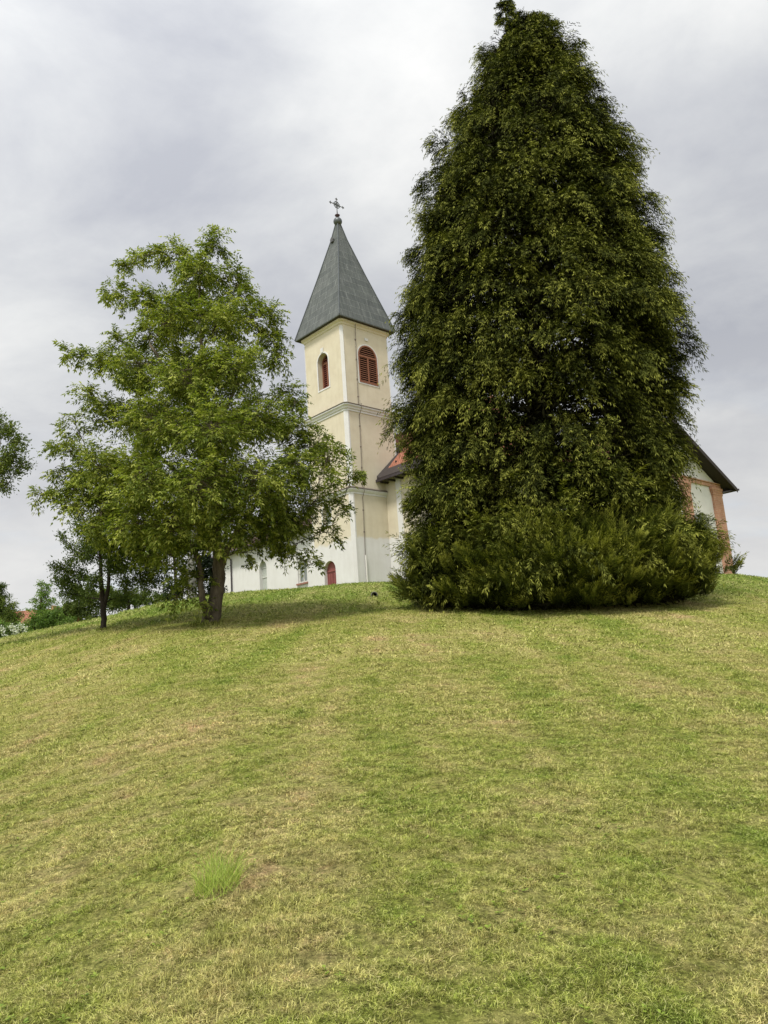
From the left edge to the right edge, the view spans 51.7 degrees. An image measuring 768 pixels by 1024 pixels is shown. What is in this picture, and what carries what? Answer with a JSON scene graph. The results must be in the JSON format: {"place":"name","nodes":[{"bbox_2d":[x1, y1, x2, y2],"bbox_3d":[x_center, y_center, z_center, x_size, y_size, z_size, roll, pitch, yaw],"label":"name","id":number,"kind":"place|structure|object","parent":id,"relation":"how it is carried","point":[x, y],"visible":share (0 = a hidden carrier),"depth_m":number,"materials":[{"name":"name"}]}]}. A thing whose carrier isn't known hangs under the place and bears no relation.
{"place":"outdoors","nodes":[
{"label":"outdoors","id":0,"kind":"place"},
{"bbox_2d":[0,573,767,1023],"bbox_3d":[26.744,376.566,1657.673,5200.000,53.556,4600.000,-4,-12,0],"label":"lawn","id":1,"kind":"structure","parent":0,"point":[428,1013],"depth_m":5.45,"materials":[{"name":"green plant"}]},
{"bbox_2d":[0,582,26,624],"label":"rounded tree","id":2,"kind":"object","parent":1,"relation":"on","point":[8,613],"visible":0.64,"depth_m":66.02,"materials":[{"name":"green plant"}]},
{"bbox_2d":[0,618,30,637],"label":"flowering shrub","id":3,"kind":"object","parent":1,"relation":"on","point":[7,630],"visible":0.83,"depth_m":43.65,"materials":[{"name":"white plant"}]},
{"bbox_2d":[0,408,37,497],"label":"broadleaf tree","id":4,"kind":"object","parent":1,"relation":"on","point":[8,458],"visible":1,"depth_m":26.09,"materials":[{"name":"green plant"}]},
{"bbox_2d":[22,579,59,613],"bbox_3d":[-24.898,8.954,57.756,2.715,8.318,1.870,-8,-13,18],"label":"slender tree","id":5,"kind":"object","parent":1,"relation":"on","point":[43,595],"visible":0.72,"depth_m":58.17,"materials":[{"name":"green plant"}]},
{"bbox_2d":[16,605,77,630],"bbox_3d":[-20.332,7.388,47.888,3.880,3.499,2.262,-4,-12,0],"label":"hedge shrub","id":6,"kind":"object","parent":1,"relation":"on","point":[46,619],"visible":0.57,"depth_m":47.75,"materials":[{"name":"green plant"}]},
{"bbox_2d":[16,605,78,623],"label":"house","id":7,"kind":"structure","parent":1,"relation":"on","point":[25,613],"depth_m":98.12,"materials":[{"name":"orange paint"}]},
{"bbox_2d":[50,581,100,622],"bbox_3d":[-19.293,6.667,50.033,3.770,4.807,2.735,-11,-14,28],"label":"hedge shrub","id":8,"kind":"object","parent":1,"relation":"on","point":[81,613],"visible":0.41,"depth_m":49.82,"materials":[{"name":"green plant"}]},
{"bbox_2d":[46,490,173,629],"bbox_3d":[-9.679,1.607,27.821,4.531,5.213,3.230,-4,-12,0],"label":"fruit tree","id":9,"kind":"object","parent":1,"relation":"on","point":[85,556],"visible":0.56,"depth_m":27.66,"materials":[{"name":"green plant"}]},
{"bbox_2d":[96,581,169,614],"bbox_3d":[-15.722,5.973,50.108,5.328,3.546,2.167,-4,-12,0],"label":"hedge shrub","id":10,"kind":"object","parent":1,"relation":"on","point":[139,600],"visible":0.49,"depth_m":49.98,"materials":[{"name":"green plant"}]},
{"bbox_2d":[143,550,180,597],"bbox_3d":[-15.850,4.605,56.470,5.394,7.318,3.240,-4,-12,0],"label":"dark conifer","id":11,"kind":"object","parent":1,"relation":"on","point":[167,576],"visible":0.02,"depth_m":56.41,"materials":[{"name":"green plant"}]},
{"bbox_2d":[176,513,196,597],"bbox_3d":[-10.649,2.099,44.818,3.434,5.790,2.278,-4,-12,0],"label":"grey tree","id":12,"kind":"object","parent":1,"relation":"on","point":[193,578],"visible":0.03,"depth_m":44.26,"materials":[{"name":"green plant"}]},
{"bbox_2d":[157,530,230,600],"bbox_3d":[-11.448,3.078,47.607,4.255,5.500,2.624,-4,-12,0],"label":"tree","id":13,"kind":"object","parent":1,"relation":"on","point":[207,562],"visible":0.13,"depth_m":47.17,"materials":[{"name":"green plant"}]},
{"bbox_2d":[26,223,367,624],"bbox_3d":[-6.476,-2.921,25.804,9.633,13.940,7.811,-14,-15,38],"label":"walnut tree","id":14,"kind":"object","parent":1,"relation":"on","point":[208,485],"visible":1,"depth_m":24.67,"materials":[{"name":"green plant"}]},
{"bbox_2d":[163,833,261,899],"bbox_3d":[-0.937,1.974,4.465,0.602,0.312,0.500,-4,-12,0],"label":"grass tuft","id":15,"kind":"object","parent":1,"relation":"on","point":[211,877],"visible":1,"depth_m":4.42,"materials":[{"name":"green plant"}]},
{"bbox_2d":[0,678,767,1023],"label":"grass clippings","id":16,"kind":"object","parent":1,"relation":"on","point":[390,848],"depth_m":5.25,"materials":[{"name":"plant"}]},
{"bbox_2d":[211,198,738,592],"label":"church","id":17,"kind":"structure","parent":1,"relation":"on","point":[342,335],"depth_m":56.39,"materials":[{"name":"yellow paint"}]},
{"bbox_2d":[296,561,307,585],"bbox_3d":[-5.820,4.329,56.745,0.320,1.740,1.300,7,-16,-41],"label":"window","id":18,"kind":"structure","parent":17,"relation":"in","point":[304,579],"depth_m":56.84,"materials":[{"name":"white glass"}]},
{"bbox_2d":[322,355,328,388],"bbox_3d":[-4.022,-10.083,57.179,0.155,2.680,1.200,7,-16,-41],"label":"belfry window","id":19,"kind":"structure","parent":17,"relation":"in","point":[325,374],"depth_m":57.43,"materials":[{"name":"brown wood"}]},
{"bbox_2d":[327,561,335,584],"bbox_3d":[-3.459,4.507,54.215,0.110,2.320,1.280,7,-16,-41],"label":"door","id":20,"kind":"structure","parent":17,"relation":"in","point":[331,570],"depth_m":54.38,"materials":[{"name":"red wood"}]},
{"bbox_2d":[358,345,378,386],"bbox_3d":[-1.180,-10.537,56.840,1.760,2.930,0.155,7,-16,-41],"label":"belfry window","id":21,"kind":"structure","parent":17,"relation":"in","point":[367,359],"depth_m":56.87,"materials":[{"name":"brown wood"}]},
{"bbox_2d":[376,0,747,612],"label":"conifer","id":22,"kind":"object","parent":1,"relation":"on","point":[536,170],"visible":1,"depth_m":25.05,"materials":[{"name":"green plant"}]},
{"bbox_2d":[0,0,767,618],"label":"sky","id":23,"kind":"structure","parent":0,"point":[125,124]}
]}

